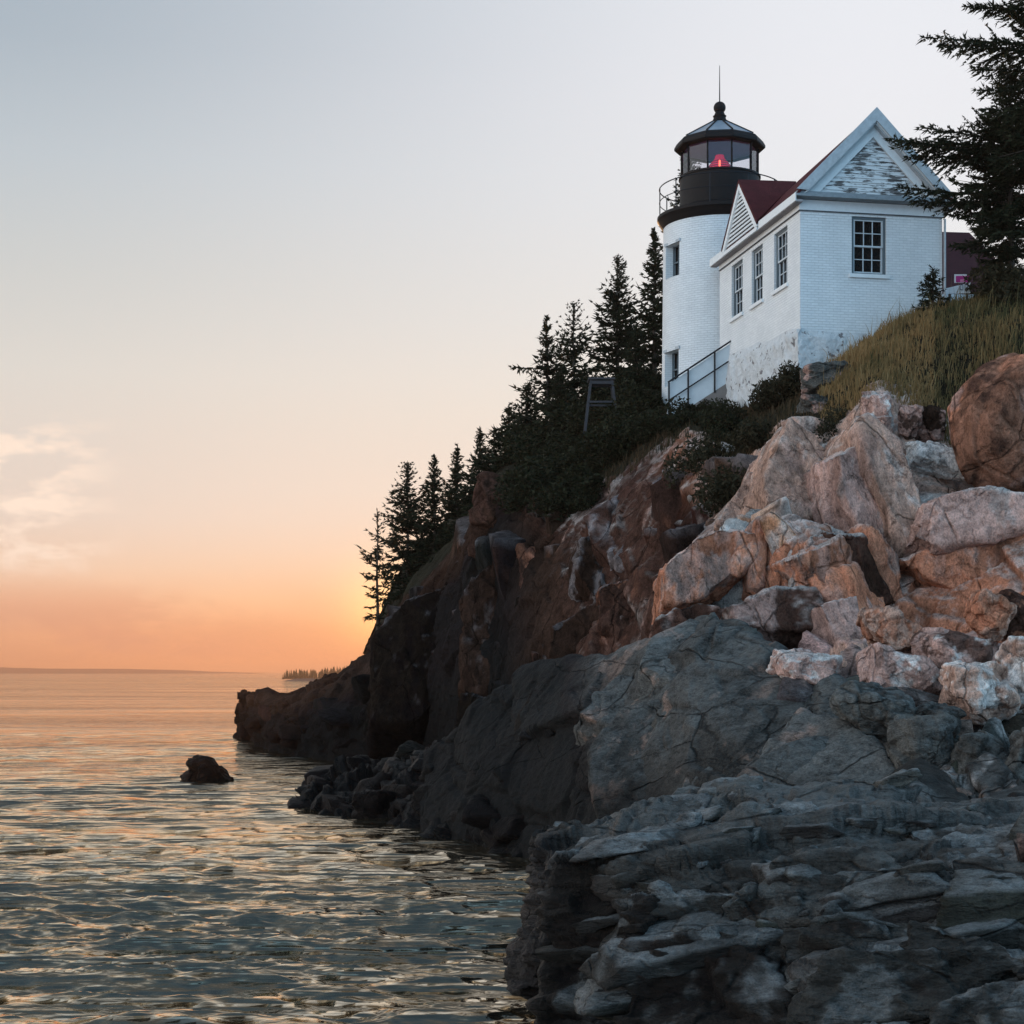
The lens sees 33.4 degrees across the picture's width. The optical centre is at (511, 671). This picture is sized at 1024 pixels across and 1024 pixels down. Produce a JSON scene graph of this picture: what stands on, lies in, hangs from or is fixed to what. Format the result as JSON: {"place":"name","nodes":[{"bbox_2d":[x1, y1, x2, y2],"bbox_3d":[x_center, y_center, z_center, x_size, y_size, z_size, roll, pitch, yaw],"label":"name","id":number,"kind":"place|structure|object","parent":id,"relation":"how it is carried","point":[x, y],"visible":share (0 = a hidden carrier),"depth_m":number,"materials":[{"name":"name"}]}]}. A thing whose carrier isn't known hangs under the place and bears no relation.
{"place":"outdoors","nodes":[
{"label":"outdoors","id":0,"kind":"place"},
{"bbox_2d":[0,667,240,673],"bbox_3d":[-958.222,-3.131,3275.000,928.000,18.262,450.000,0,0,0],"label":"distant coast","id":1,"kind":"structure","parent":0,"point":[4,670],"depth_m":3124.61},
{"bbox_2d":[0,672,535,1023],"bbox_3d":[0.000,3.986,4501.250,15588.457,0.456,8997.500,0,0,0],"label":"water","id":2,"kind":"structure","parent":0,"point":[141,882],"depth_m":31.62,"materials":[{"name":"black liquid"}]},
{"bbox_2d":[180,755,233,782],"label":"sea rock","id":3,"kind":"object","parent":2,"relation":"in","point":[204,769],"visible":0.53,"depth_m":61.42,"materials":[{"name":"black stone"}]},
{"bbox_2d":[233,653,370,760],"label":"headland","id":4,"kind":"structure","parent":2,"relation":"in","point":[324,717],"depth_m":80.45,"materials":[{"name":"stone"}]},
{"bbox_2d":[420,612,895,857],"bbox_3d":[2.455,2.200,37.749,5.959,6.906,22.764,0,0,-21],"label":"grey rock mass","id":5,"kind":"object","parent":2,"relation":"in","point":[582,739],"visible":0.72,"depth_m":34.31,"materials":[{"name":"grey stone"}]},
{"bbox_2d":[766,648,842,684],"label":"boulder","id":6,"kind":"object","parent":5,"relation":"on","point":[808,666],"visible":0.81,"depth_m":31.64,"materials":[{"name":"stone"}]},
{"bbox_2d":[829,680,918,741],"bbox_3d":[6.313,0.684,29.570,1.585,1.073,1.440,0,0,0],"label":"boulder","id":7,"kind":"object","parent":5,"relation":"on","point":[871,708],"visible":0.8,"depth_m":29.24,"materials":[{"name":"grey stone"}]},
{"bbox_2d":[885,710,957,768],"bbox_3d":[6.817,1.463,28.211,1.236,1.660,1.493,0,0,0],"label":"boulder","id":8,"kind":"object","parent":5,"relation":"on","point":[928,738],"visible":0.46,"depth_m":27.59,"materials":[{"name":"grey stone"}]},
{"bbox_2d":[503,768,1023,1023],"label":"dark ledge","id":9,"kind":"object","parent":2,"relation":"in","point":[748,899],"visible":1,"depth_m":15.38,"materials":[{"name":"grey stone"}]},
{"bbox_2d":[286,678,320,680],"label":"island","id":10,"kind":"structure","parent":0,"point":[306,679],"depth_m":694.59,"materials":[{"name":"stone"}]},
{"bbox_2d":[282,664,349,678],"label":"island forest","id":11,"kind":"object","parent":10,"relation":"on","point":[301,674],"visible":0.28,"depth_m":708.63,"materials":[{"name":"plant"}]},
{"bbox_2d":[0,0,1023,671],"label":"sky","id":12,"kind":"structure","parent":0,"point":[261,261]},
{"bbox_2d":[363,303,1023,759],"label":"cliff","id":13,"kind":"structure","parent":0,"point":[801,533],"depth_m":43.39,"materials":[{"name":"stone"}]},
{"bbox_2d":[354,507,399,629],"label":"spruce tree","id":14,"kind":"object","parent":13,"relation":"on","point":[376,558],"visible":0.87,"depth_m":83.96,"materials":[{"name":"green plant"}]},
{"bbox_2d":[370,461,438,606],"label":"spruce tree","id":15,"kind":"object","parent":13,"relation":"on","point":[405,505],"visible":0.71,"depth_m":79.69,"materials":[{"name":"green plant"}]},
{"bbox_2d":[287,737,525,856],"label":"shore rocks","id":16,"kind":"object","parent":13,"relation":"on","point":[395,788],"visible":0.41,"depth_m":46.94,"materials":[{"name":"grey stone"}]},
{"bbox_2d":[400,454,453,584],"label":"spruce tree","id":17,"kind":"object","parent":13,"relation":"on","point":[433,486],"visible":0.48,"depth_m":78.80,"materials":[{"name":"green plant"}]},
{"bbox_2d":[429,443,471,561],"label":"spruce tree","id":18,"kind":"object","parent":13,"relation":"on","point":[453,512],"visible":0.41,"depth_m":77.70,"materials":[{"name":"green plant"}]},
{"bbox_2d":[437,426,486,545],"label":"spruce tree","id":19,"kind":"object","parent":13,"relation":"on","point":[480,437],"visible":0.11,"depth_m":76.87,"materials":[{"name":"green plant"}]},
{"bbox_2d":[447,436,502,515],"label":"spruce tree","id":20,"kind":"object","parent":13,"relation":"on","point":[468,501],"visible":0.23,"depth_m":73.82,"materials":[{"name":"green plant"}]},
{"bbox_2d":[467,471,503,557],"bbox_3d":[-0.643,-5.672,63.486,2.029,3.584,2.630,0,0,0],"label":"boulder","id":21,"kind":"object","parent":13,"relation":"on","point":[482,517],"visible":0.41,"depth_m":62.87,"materials":[{"name":"stone"}]},
{"bbox_2d":[458,403,515,497],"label":"spruce tree","id":22,"kind":"object","parent":13,"relation":"on","point":[505,422],"visible":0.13,"depth_m":73.76,"materials":[{"name":"green plant"}]},
{"bbox_2d":[484,379,549,466],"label":"spruce tree","id":23,"kind":"object","parent":13,"relation":"on","point":[527,410],"visible":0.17,"depth_m":71.84,"materials":[{"name":"green plant"}]},
{"bbox_2d":[498,422,535,456],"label":"shrub","id":24,"kind":"object","parent":13,"relation":"on","point":[521,426],"visible":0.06,"depth_m":69.66,"materials":[{"name":"green plant"}]},
{"bbox_2d":[497,428,540,462],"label":"shrub","id":25,"kind":"object","parent":13,"relation":"on","point":[503,451],"visible":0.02,"depth_m":71.15,"materials":[{"name":"green plant"}]},
{"bbox_2d":[491,466,555,514],"bbox_3d":[0.692,-6.272,60.031,2.195,1.999,2.897,0,0,-56],"label":"shrub","id":26,"kind":"object","parent":13,"relation":"on","point":[506,477],"visible":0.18,"depth_m":59.98,"materials":[{"name":"green plant"}]},
{"bbox_2d":[494,455,553,496],"bbox_3d":[0.646,-6.625,60.866,2.270,1.999,2.782,0,0,-35],"label":"shrub","id":27,"kind":"object","parent":13,"relation":"on","point":[525,464],"visible":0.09,"depth_m":60.18,"materials":[{"name":"green plant"}]},
{"bbox_2d":[512,454,558,482],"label":"shrub","id":28,"kind":"object","parent":13,"relation":"on","point":[552,456],"visible":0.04,"depth_m":61.31,"materials":[{"name":"green plant"}]},
{"bbox_2d":[508,314,575,461],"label":"spruce tree","id":29,"kind":"object","parent":13,"relation":"on","point":[547,356],"visible":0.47,"depth_m":69.88,"materials":[{"name":"green plant"}]},
{"bbox_2d":[514,464,580,508],"bbox_3d":[1.470,-6.368,59.532,3.694,1.830,2.355,0,0,-25],"label":"shrub","id":30,"kind":"object","parent":13,"relation":"on","point":[527,480],"visible":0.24,"depth_m":58.66,"materials":[{"name":"green plant"}]},
{"bbox_2d":[524,474,586,521],"bbox_3d":[1.702,-5.684,56.605,2.597,1.792,1.967,0,0,-1],"label":"shrub","id":31,"kind":"object","parent":13,"relation":"on","point":[556,498],"visible":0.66,"depth_m":56.17,"materials":[{"name":"green plant"}]},
{"bbox_2d":[534,365,576,430],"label":"spruce tree","id":32,"kind":"object","parent":13,"relation":"on","point":[560,391],"visible":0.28,"depth_m":68.87,"materials":[{"name":"green plant"}]},
{"bbox_2d":[542,299,601,420],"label":"spruce tree","id":33,"kind":"object","parent":13,"relation":"on","point":[570,355],"visible":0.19,"depth_m":71.91,"materials":[{"name":"green plant"}]},
{"bbox_2d":[541,461,605,506],"bbox_3d":[2.163,-6.091,57.032,2.336,1.816,3.664,0,0,8],"label":"shrub","id":34,"kind":"object","parent":13,"relation":"on","point":[589,481],"visible":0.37,"depth_m":56.18,"materials":[{"name":"green plant"}]},
{"bbox_2d":[568,487,608,510],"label":"shrub","id":35,"kind":"object","parent":13,"relation":"on","point":[585,502],"visible":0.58,"depth_m":55.40,"materials":[{"name":"green plant"}]},
{"bbox_2d":[573,384,603,436],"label":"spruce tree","id":36,"kind":"object","parent":13,"relation":"on","point":[585,396],"visible":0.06,"depth_m":65.88,"materials":[{"name":"green plant"}]},
{"bbox_2d":[572,387,609,417],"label":"shrub","id":37,"kind":"object","parent":13,"relation":"on","point":[599,390],"visible":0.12,"depth_m":65.34,"materials":[{"name":"green plant"}]},
{"bbox_2d":[582,403,611,433],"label":"shrub","id":38,"kind":"object","parent":13,"relation":"on","point":[598,409],"visible":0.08,"depth_m":62.38,"materials":[{"name":"green plant"}]},
{"bbox_2d":[583,377,616,444],"bbox_3d":[3.212,-9.301,61.500,1.383,2.448,1.124,0,0,0],"label":"wooden stand","id":39,"kind":"object","parent":13,"relation":"on","point":[600,381],"visible":0.75,"depth_m":61.13,"materials":[{"name":"grey wood"}]},
{"bbox_2d":[558,253,660,417],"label":"spruce tree","id":40,"kind":"object","parent":13,"relation":"on","point":[618,313],"visible":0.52,"depth_m":67.72,"materials":[{"name":"green plant"}]},
{"bbox_2d":[594,371,643,403],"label":"shrub","id":41,"kind":"object","parent":13,"relation":"on","point":[622,378],"visible":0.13,"depth_m":64.46,"materials":[{"name":"green plant"}]},
{"bbox_2d":[596,400,663,420],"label":"shrub","id":42,"kind":"object","parent":13,"relation":"on","point":[606,416],"visible":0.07,"depth_m":60.46,"materials":[{"name":"green plant"}]},
{"bbox_2d":[603,325,657,396],"bbox_3d":[4.674,-10.428,65.002,3.222,5.589,2.671,0,0,24],"label":"spruce tree","id":43,"kind":"object","parent":13,"relation":"on","point":[636,358],"visible":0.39,"depth_m":64.83,"materials":[{"name":"green plant"}]},
{"bbox_2d":[601,384,661,407],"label":"shrub","id":44,"kind":"object","parent":13,"relation":"on","point":[646,387],"visible":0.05,"depth_m":62.27,"materials":[{"name":"green plant"}]},
{"bbox_2d":[611,379,666,415],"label":"shrub","id":45,"kind":"object","parent":13,"relation":"on","point":[652,398],"visible":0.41,"depth_m":59.48,"materials":[{"name":"green plant"}]},
{"bbox_2d":[621,389,661,400],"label":"shrub","id":46,"kind":"object","parent":13,"relation":"on","point":[647,391],"visible":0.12,"depth_m":59.96,"materials":[{"name":"green plant"}]},
{"bbox_2d":[624,371,661,392],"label":"shrub","id":47,"kind":"object","parent":13,"relation":"on","point":[654,381],"visible":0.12,"depth_m":64.61,"materials":[{"name":"green plant"}]},
{"bbox_2d":[626,227,662,390],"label":"spruce tree","id":48,"kind":"object","parent":13,"relation":"on","point":[652,320],"visible":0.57,"depth_m":65.87,"materials":[{"name":"green plant"}]},
{"bbox_2d":[642,414,669,443],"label":"shrub","id":49,"kind":"object","parent":13,"relation":"on","point":[650,433],"visible":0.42,"depth_m":54.82,"materials":[{"name":"green plant"}]},
{"bbox_2d":[624,409,697,437],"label":"shrub","id":50,"kind":"object","parent":13,"relation":"on","point":[675,421],"visible":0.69,"depth_m":53.05,"materials":[{"name":"green plant"}]},
{"bbox_2d":[641,396,697,427],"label":"shrub","id":51,"kind":"object","parent":13,"relation":"on","point":[671,409],"visible":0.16,"depth_m":55.38,"materials":[{"name":"green plant"}]},
{"bbox_2d":[644,157,701,375],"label":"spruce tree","id":52,"kind":"object","parent":13,"relation":"on","point":[693,167],"visible":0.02,"depth_m":70.81,"materials":[{"name":"green plant"}]},
{"bbox_2d":[673,405,697,414],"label":"shrub","id":53,"kind":"object","parent":13,"relation":"on","point":[680,408],"visible":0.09,"depth_m":54.65,"materials":[{"name":"green plant"}]},
{"bbox_2d":[666,340,730,413],"bbox_3d":[6.321,-8.244,57.290,2.598,5.635,1.391,0,0,13],"label":"railing","id":54,"kind":"object","parent":13,"relation":"on","point":[702,381],"visible":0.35,"depth_m":56.69,"materials":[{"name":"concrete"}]},
{"bbox_2d":[662,431,734,488],"bbox_3d":[5.560,-6.011,48.539,2.544,1.694,2.230,0,0,12],"label":"shrub","id":55,"kind":"object","parent":13,"relation":"on","point":[707,452],"visible":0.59,"depth_m":48.30,"materials":[{"name":"green plant"}]},
{"bbox_2d":[683,399,714,412],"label":"shrub","id":56,"kind":"object","parent":13,"relation":"on","point":[692,407],"visible":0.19,"depth_m":55.00,"materials":[{"name":"green plant"}]},
{"bbox_2d":[684,414,715,430],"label":"shrub","id":57,"kind":"object","parent":13,"relation":"on","point":[698,422],"visible":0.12,"depth_m":51.50,"materials":[{"name":"green plant"}]},
{"bbox_2d":[602,380,822,489],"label":"dry grass","id":58,"kind":"structure","parent":13,"relation":"on","point":[793,402],"depth_m":52.08,"materials":[{"name":"plant"}]},
{"bbox_2d":[657,66,776,403],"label":"lighthouse tower","id":59,"kind":"structure","parent":13,"relation":"on","point":[693,226],"depth_m":58.95,"materials":[{"name":"brick"}]},
{"bbox_2d":[663,346,679,380],"bbox_3d":[5.707,-10.582,59.503,0.385,1.335,1.038,0,0,-26],"label":"window","id":60,"kind":"structure","parent":59,"relation":"in","point":[676,354],"depth_m":59.82,"materials":[{"name":"black glass"}]},
{"bbox_2d":[664,238,680,275],"bbox_3d":[5.738,-14.332,59.518,0.385,1.295,1.020,0,0,-26],"label":"window","id":61,"kind":"structure","parent":59,"relation":"in","point":[679,239],"depth_m":59.82,"materials":[{"name":"black glass"}]},
{"bbox_2d":[694,397,739,412],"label":"shrub","id":62,"kind":"object","parent":13,"relation":"on","point":[725,403],"visible":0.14,"depth_m":53.66,"materials":[{"name":"green plant"}]},
{"bbox_2d":[690,458,746,517],"bbox_3d":[5.802,-4.566,45.169,1.778,2.103,2.022,0,0,33],"label":"shrub","id":63,"kind":"object","parent":13,"relation":"on","point":[719,489],"visible":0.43,"depth_m":44.73,"materials":[{"name":"green plant"}]},
{"bbox_2d":[693,466,743,502],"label":"shrub","id":64,"kind":"object","parent":13,"relation":"on","point":[704,478],"visible":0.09,"depth_m":45.63,"materials":[{"name":"green plant"}]},
{"bbox_2d":[702,423,734,442],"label":"shrub","id":65,"kind":"object","parent":13,"relation":"on","point":[720,430],"visible":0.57,"depth_m":49.43,"materials":[{"name":"green plant"}]},
{"bbox_2d":[697,401,742,432],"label":"shrub","id":66,"kind":"object","parent":13,"relation":"on","point":[727,421],"visible":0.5,"depth_m":50.08,"materials":[{"name":"green plant"}]},
{"bbox_2d":[691,407,749,426],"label":"shrub","id":67,"kind":"object","parent":13,"relation":"on","point":[734,413],"visible":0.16,"depth_m":52.13,"materials":[{"name":"green plant"}]},
{"bbox_2d":[693,400,765,509],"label":"scrub grass","id":68,"kind":"structure","parent":13,"relation":"on","point":[730,442],"depth_m":48.40,"materials":[{"name":"green plant"}]},
{"bbox_2d":[718,416,776,456],"bbox_3d":[6.588,-6.305,46.612,1.798,1.224,2.258,0,0,0],"label":"shrub","id":69,"kind":"object","parent":13,"relation":"on","point":[752,436],"visible":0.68,"depth_m":46.15,"materials":[{"name":"green plant"}]},
{"bbox_2d":[748,376,785,415],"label":"shrub","id":70,"kind":"object","parent":13,"relation":"on","point":[767,399],"visible":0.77,"depth_m":50.22,"materials":[{"name":"green plant"}]},
{"bbox_2d":[772,359,801,400],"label":"shrub","id":71,"kind":"object","parent":13,"relation":"on","point":[787,383],"visible":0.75,"depth_m":48.81,"materials":[{"name":"green plant"}]},
{"bbox_2d":[796,394,827,412],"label":"boulder","id":72,"kind":"object","parent":13,"relation":"on","point":[808,403],"visible":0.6,"depth_m":45.20,"materials":[{"name":"grey stone"}]},
{"bbox_2d":[800,360,850,394],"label":"boulder","id":73,"kind":"object","parent":13,"relation":"on","point":[812,376],"visible":0.59,"depth_m":46.77,"materials":[{"name":"grey stone"}]},
{"bbox_2d":[710,107,953,408],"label":"brick house","id":74,"kind":"structure","parent":13,"relation":"on","point":[828,251],"depth_m":50.53,"materials":[{"name":"white brick"}]},
{"bbox_2d":[729,260,743,322],"bbox_3d":[7.422,-12.428,55.761,0.280,1.856,1.320,0,0,-11],"label":"window","id":75,"kind":"structure","parent":74,"relation":"in","point":[738,268],"depth_m":56.08,"materials":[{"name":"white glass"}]},
{"bbox_2d":[749,245,763,309],"bbox_3d":[7.793,-12.428,53.796,0.280,1.856,1.240,0,0,-11],"label":"window","id":76,"kind":"structure","parent":74,"relation":"in","point":[758,254],"depth_m":54.03,"materials":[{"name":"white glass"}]},
{"bbox_2d":[771,227,787,295],"bbox_3d":[8.196,-12.428,51.652,0.280,1.856,1.360,0,0,-11],"label":"window","id":77,"kind":"structure","parent":74,"relation":"in","point":[781,238],"depth_m":51.98,"materials":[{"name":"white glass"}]},
{"bbox_2d":[849,217,889,278],"bbox_3d":[10.531,-12.508,50.456,1.260,1.816,0.260,0,0,-11],"label":"window","id":78,"kind":"structure","parent":74,"relation":"in","point":[868,234],"depth_m":50.53,"materials":[{"name":"white glass"}]},
{"bbox_2d":[812,406,851,442],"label":"shrub","id":79,"kind":"object","parent":13,"relation":"on","point":[829,423],"visible":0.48,"depth_m":43.30,"materials":[{"name":"green plant"}]},
{"bbox_2d":[861,391,894,432],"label":"boulder","id":80,"kind":"object","parent":13,"relation":"on","point":[878,405],"visible":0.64,"depth_m":41.25,"materials":[{"name":"stone"}]},
{"bbox_2d":[897,404,923,439],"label":"boulder","id":81,"kind":"object","parent":13,"relation":"on","point":[910,417],"visible":1,"depth_m":41.30,"materials":[{"name":"stone"}]},
{"bbox_2d":[816,276,1023,446],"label":"grass","id":82,"kind":"structure","parent":13,"relation":"on","point":[914,389],"depth_m":45.02,"materials":[{"name":"green plant"}]},
{"bbox_2d":[915,405,945,442],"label":"boulder","id":83,"kind":"object","parent":13,"relation":"on","point":[932,427],"visible":0.77,"depth_m":41.55,"materials":[{"name":"stone"}]},
{"bbox_2d":[910,264,951,311],"bbox_3d":[11.902,-10.547,48.211,1.253,1.942,1.219,0,0,0],"label":"young spruce","id":84,"kind":"object","parent":13,"relation":"on","point":[932,284],"visible":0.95,"depth_m":48.17,"materials":[{"name":"green plant"}]},
{"bbox_2d":[904,440,964,480],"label":"boulder","id":85,"kind":"object","parent":13,"relation":"on","point":[935,459],"visible":0.82,"depth_m":40.17,"materials":[{"name":"stone"}]},
{"bbox_2d":[884,45,1023,275],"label":"spruce tree","id":86,"kind":"object","parent":13,"relation":"on","point":[998,200],"visible":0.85,"depth_m":46.77,"materials":[{"name":"green plant"}]},
{"bbox_2d":[946,274,969,302],"bbox_3d":[12.717,-10.593,48.628,0.702,1.440,0.104,0,0,0],"label":"notice sign","id":87,"kind":"object","parent":13,"relation":"on","point":[958,278],"visible":0.6,"depth_m":48.60,"materials":[{"name":"white"}]},
{"bbox_2d":[942,232,995,301],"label":"keepers house","id":88,"kind":"structure","parent":13,"relation":"on","point":[957,263],"depth_m":64.85,"materials":[{"name":"red paint"}]},
{"bbox_2d":[915,0,1023,177],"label":"spruce tree","id":89,"kind":"object","parent":13,"relation":"on","point":[1011,11],"visible":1,"depth_m":44.95,"materials":[{"name":"green plant"}]},
{"bbox_2d":[947,353,1023,491],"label":"boulder","id":90,"kind":"object","parent":13,"relation":"on","point":[985,409],"visible":0.98,"depth_m":38.34,"materials":[{"name":"stone"}]},
{"bbox_2d":[963,261,1022,303],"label":"shrub","id":91,"kind":"object","parent":13,"relation":"on","point":[997,276],"visible":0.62,"depth_m":46.74,"materials":[{"name":"green plant"}]},
{"bbox_2d":[981,262,1023,306],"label":"shrub","id":92,"kind":"object","parent":13,"relation":"on","point":[1006,283],"visible":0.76,"depth_m":46.06,"materials":[{"name":"green plant"}]},
{"bbox_2d":[777,630,1023,802],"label":"rock shelf","id":93,"kind":"object","parent":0,"point":[987,774],"visible":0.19,"depth_m":26.32,"materials":[{"name":"grey stone"}]},
{"bbox_2d":[830,636,867,666],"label":"boulder","id":94,"kind":"object","parent":93,"relation":"on","point":[842,643],"visible":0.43,"depth_m":32.86,"materials":[{"name":"stone"}]},
{"bbox_2d":[856,605,922,653],"bbox_3d":[7.583,-0.759,34.226,1.345,1.097,1.405,0,0,0],"label":"boulder","id":95,"kind":"object","parent":93,"relation":"on","point":[894,628],"visible":0.66,"depth_m":33.70,"materials":[{"name":"stone"}]},
{"bbox_2d":[855,642,942,695],"bbox_3d":[7.236,0.077,31.830,1.674,1.243,1.504,0,0,0],"label":"boulder","id":96,"kind":"object","parent":93,"relation":"on","point":[883,665],"visible":0.62,"depth_m":31.22,"materials":[{"name":"stone"}]},
{"bbox_2d":[914,701,966,738],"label":"boulder","id":97,"kind":"object","parent":93,"relation":"on","point":[932,708],"visible":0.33,"depth_m":28.98,"materials":[{"name":"grey stone"}]},
{"bbox_2d":[909,627,993,669],"bbox_3d":[8.395,-0.326,32.472,1.579,1.039,1.534,0,0,0],"label":"boulder","id":98,"kind":"object","parent":93,"relation":"on","point":[939,647],"visible":0.59,"depth_m":31.92,"materials":[{"name":"stone"}]},
{"bbox_2d":[947,729,1008,773],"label":"boulder","id":99,"kind":"object","parent":93,"relation":"on","point":[970,747],"visible":0.3,"depth_m":27.28,"materials":[{"name":"grey stone"}]},
{"bbox_2d":[938,660,1020,725],"bbox_3d":[8.282,0.393,30.342,1.384,1.193,1.462,0,0,0],"label":"boulder","id":100,"kind":"object","parent":93,"relation":"on","point":[980,693],"visible":0.92,"depth_m":29.84,"materials":[{"name":"stone"}]},
{"bbox_2d":[963,588,1016,641],"bbox_3d":[9.398,-1.077,33.545,0.980,1.083,1.291,0,0,0],"label":"boulder","id":101,"kind":"object","parent":93,"relation":"on","point":[988,614],"visible":0.94,"depth_m":33.08,"materials":[{"name":"stone"}]},
{"bbox_2d":[994,636,1023,714],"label":"boulder","id":102,"kind":"object","parent":93,"relation":"on","point":[1009,655],"visible":0.59,"depth_m":30.40,"materials":[{"name":"stone"}]},
{"bbox_2d":[999,589,1023,641],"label":"boulder","id":103,"kind":"object","parent":93,"relation":"on","point":[1016,626],"visible":0.38,"depth_m":33.55,"materials":[{"name":"stone"}]},
{"bbox_2d":[1005,727,1023,782],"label":"boulder","id":104,"kind":"object","parent":93,"relation":"on","point":[1014,762],"visible":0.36,"depth_m":26.71,"materials":[{"name":"grey stone"}]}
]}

